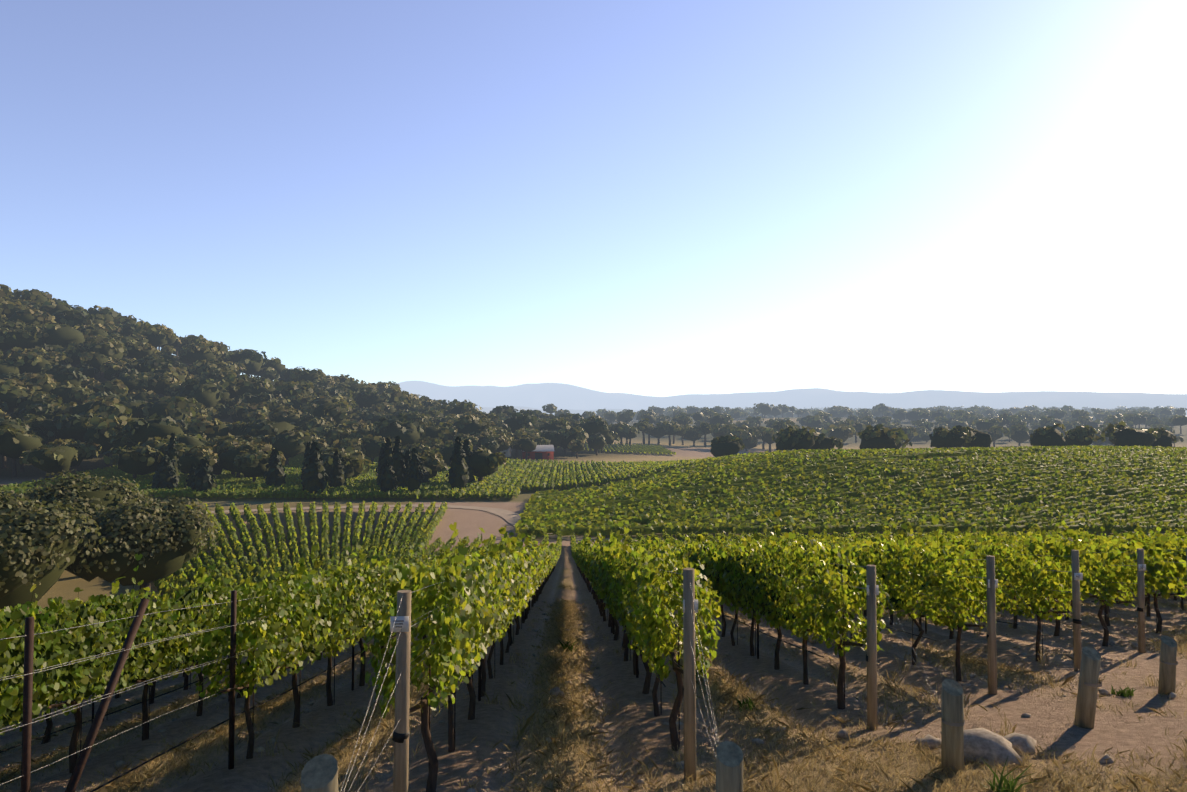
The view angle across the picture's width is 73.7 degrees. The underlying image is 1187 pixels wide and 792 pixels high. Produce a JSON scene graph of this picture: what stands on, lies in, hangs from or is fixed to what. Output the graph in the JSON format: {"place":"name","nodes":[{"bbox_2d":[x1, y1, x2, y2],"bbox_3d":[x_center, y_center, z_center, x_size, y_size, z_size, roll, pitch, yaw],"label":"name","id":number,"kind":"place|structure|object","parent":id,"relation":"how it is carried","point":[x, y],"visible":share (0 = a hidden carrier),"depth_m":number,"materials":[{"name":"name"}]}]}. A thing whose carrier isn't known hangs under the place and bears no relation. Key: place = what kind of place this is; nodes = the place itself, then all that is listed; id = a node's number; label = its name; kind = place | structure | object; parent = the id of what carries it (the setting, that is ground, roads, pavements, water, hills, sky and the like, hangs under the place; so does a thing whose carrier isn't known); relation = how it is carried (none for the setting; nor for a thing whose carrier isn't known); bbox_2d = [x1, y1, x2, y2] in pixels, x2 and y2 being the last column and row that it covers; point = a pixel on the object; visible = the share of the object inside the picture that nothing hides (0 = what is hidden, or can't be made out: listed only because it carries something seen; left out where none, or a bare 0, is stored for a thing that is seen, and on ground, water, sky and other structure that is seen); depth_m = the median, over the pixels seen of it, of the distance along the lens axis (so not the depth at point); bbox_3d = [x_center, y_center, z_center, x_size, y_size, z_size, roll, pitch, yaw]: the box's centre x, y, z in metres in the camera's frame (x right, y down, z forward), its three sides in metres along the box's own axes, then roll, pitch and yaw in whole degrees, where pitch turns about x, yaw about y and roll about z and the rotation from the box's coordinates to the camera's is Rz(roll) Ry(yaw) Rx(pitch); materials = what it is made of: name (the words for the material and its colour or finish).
{"place":"outdoors","nodes":[
{"label":"outdoors","id":0,"kind":"place"},
{"bbox_2d":[522,451,553,459],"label":"barn walls","id":1,"kind":"structure","parent":0,"point":[545,456],"depth_m":366.96,"materials":[{"name":"red wood"}]},
{"bbox_2d":[521,445,553,451],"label":"barn roof","id":2,"kind":"structure","parent":1,"relation":"on","point":[544,447],"depth_m":368.98,"materials":[{"name":"grey metal"}]},
{"bbox_2d":[0,349,1186,791],"bbox_3d":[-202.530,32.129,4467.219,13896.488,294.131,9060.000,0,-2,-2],"label":"terrain","id":3,"kind":"structure","parent":0,"point":[1128,731],"depth_m":11.10,"materials":[{"name":"brown soil"}]},
{"bbox_2d":[0,469,218,592],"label":"oak foliage","id":4,"kind":"object","parent":3,"relation":"on","point":[29,506],"visible":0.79,"depth_m":92.81,"materials":[{"name":"green plant"}]},
{"bbox_2d":[21,590,236,791],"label":"metal trellis posts","id":5,"kind":"object","parent":3,"relation":"on","point":[96,722],"visible":0.85,"depth_m":5.62,"materials":[{"name":"metal"}]},
{"bbox_2d":[0,290,583,467],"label":"trees","id":6,"kind":"object","parent":3,"relation":"on","point":[107,424],"visible":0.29,"depth_m":360.79,"materials":[{"name":"green plant"}]},
{"bbox_2d":[0,296,607,447],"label":"trees","id":7,"kind":"object","parent":3,"relation":"on","point":[522,416],"visible":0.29,"depth_m":376.16,"materials":[{"name":"green plant"}]},
{"bbox_2d":[150,432,477,490],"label":"conifer trees","id":8,"kind":"object","parent":3,"relation":"on","point":[274,456],"visible":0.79,"depth_m":218.32,"materials":[{"name":"green plant"}]},
{"bbox_2d":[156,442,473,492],"bbox_3d":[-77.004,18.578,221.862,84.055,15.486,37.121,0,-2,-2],"label":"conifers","id":9,"kind":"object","parent":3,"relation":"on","point":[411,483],"visible":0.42,"depth_m":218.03,"materials":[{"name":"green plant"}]},
{"bbox_2d":[489,448,510,456],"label":"house walls","id":10,"kind":"structure","parent":3,"relation":"on","point":[508,453],"depth_m":372.78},
{"bbox_2d":[491,452,549,459],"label":"barn doors","id":11,"kind":"structure","parent":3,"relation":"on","point":[538,456],"depth_m":366.56,"materials":[{"name":"red wood"}]},
{"bbox_2d":[0,510,1145,735],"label":"vine leaves","id":12,"kind":"object","parent":3,"relation":"on","point":[490,588],"visible":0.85,"depth_m":9.28,"materials":[{"name":"green plant"}]},
{"bbox_2d":[0,593,1174,791],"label":"drip hose","id":13,"kind":"object","parent":3,"relation":"on","point":[134,768],"visible":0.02,"depth_m":8.94,"materials":[{"name":"black"}]},
{"bbox_2d":[1,347,1181,598],"bbox_3d":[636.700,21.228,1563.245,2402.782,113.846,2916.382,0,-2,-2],"label":"tree trunks","id":14,"kind":"object","parent":3,"relation":"on","point":[3,463],"depth_m":391.42,"materials":[{"name":"brown plant"}]},
{"bbox_2d":[0,293,1186,611],"bbox_3d":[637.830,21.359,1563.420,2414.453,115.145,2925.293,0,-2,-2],"label":"oaks","id":15,"kind":"object","parent":3,"relation":"on","point":[172,561],"visible":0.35,"depth_m":333.20,"materials":[{"name":"green plant"}]},
{"bbox_2d":[0,284,1186,474],"bbox_3d":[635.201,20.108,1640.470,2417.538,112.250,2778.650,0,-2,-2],"label":"trees","id":16,"kind":"object","parent":3,"relation":"on","point":[249,455],"visible":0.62,"depth_m":401.35,"materials":[{"name":"green plant"}]},
{"bbox_2d":[0,440,1186,599],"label":"grapevine rows","id":17,"kind":"object","parent":3,"relation":"on","point":[653,449],"visible":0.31,"depth_m":169.75,"materials":[{"name":"green plant"}]},
{"bbox_2d":[0,532,1186,791],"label":"vine","id":18,"kind":"object","parent":3,"relation":"on","point":[433,758],"depth_m":10.26,"materials":[{"name":"plant"}]},
{"bbox_2d":[2,591,1186,791],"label":"rocks","id":19,"kind":"object","parent":3,"relation":"on","point":[982,744],"visible":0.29,"depth_m":7.43,"materials":[{"name":"grey stone"}]},
{"bbox_2d":[50,544,1156,772],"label":"vine posts","id":20,"kind":"object","parent":3,"relation":"on","point":[510,644],"visible":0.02,"depth_m":11.48,"materials":[{"name":"wood"}]},
{"bbox_2d":[0,546,1186,784],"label":"vine wires","id":21,"kind":"object","parent":20,"relation":"attached to","point":[418,656],"depth_m":6.69,"materials":[{"name":"silver metal"}]},
{"bbox_2d":[151,520,1186,647],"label":"vine leaves","id":22,"kind":"object","parent":3,"relation":"on","point":[533,560],"visible":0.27,"depth_m":16.72,"materials":[{"name":"green plant"}]},
{"bbox_2d":[301,635,1176,791],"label":"short wooden posts","id":23,"kind":"object","parent":3,"relation":"on","point":[319,773],"visible":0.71,"depth_m":6.56,"materials":[{"name":"grey wood"}]},
{"bbox_2d":[319,529,1186,574],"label":"vine leaves","id":24,"kind":"object","parent":3,"relation":"on","point":[554,549],"visible":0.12,"depth_m":112.47,"materials":[{"name":"green plant"}]},
{"bbox_2d":[393,548,1186,791],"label":"wooden trellis posts","id":25,"kind":"object","parent":3,"relation":"on","point":[402,710],"visible":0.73,"depth_m":6.56,"materials":[{"name":"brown wood"}]},
{"bbox_2d":[341,557,1185,791],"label":"tie wires","id":26,"kind":"object","parent":25,"relation":"attached to","point":[963,723],"visible":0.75,"depth_m":6.52,"materials":[{"name":"grey metal"}]},
{"bbox_2d":[392,607,1142,742],"bbox_3d":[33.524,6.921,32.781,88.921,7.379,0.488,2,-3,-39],"label":"post tape","id":27,"kind":"object","parent":25,"relation":"attached to","point":[398,738],"visible":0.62,"depth_m":5.37,"materials":[{"name":"black"}]},
{"bbox_2d":[390,564,1145,631],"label":"tags","id":28,"kind":"object","parent":25,"relation":"attached to","point":[405,626],"visible":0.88,"depth_m":5.37,"materials":[{"name":"white"}]},
{"bbox_2d":[559,637,1134,791],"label":"weeds","id":29,"kind":"object","parent":3,"relation":"on","point":[1010,786],"visible":0.69,"depth_m":6.01,"materials":[{"name":"green plant"}]},
{"bbox_2d":[0,585,1186,791],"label":"dry grass","id":30,"kind":"structure","parent":0,"point":[223,729],"depth_m":8.55,"materials":[{"name":"beige plant"}]},
{"bbox_2d":[0,0,1186,396],"label":"sky","id":31,"kind":"structure","parent":0,"point":[657,198],"materials":[{"name":"blue"}]},
{"bbox_2d":[31,524,1176,601],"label":"vine shoots","id":32,"kind":"object","parent":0,"point":[590,545],"visible":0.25,"depth_m":13.90,"materials":[{"name":"green plant"}]},
{"bbox_2d":[201,505,1155,541],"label":"dirt roads","id":33,"kind":"structure","parent":0,"point":[511,517],"depth_m":178.86,"materials":[{"name":"brown soil"}]}
]}

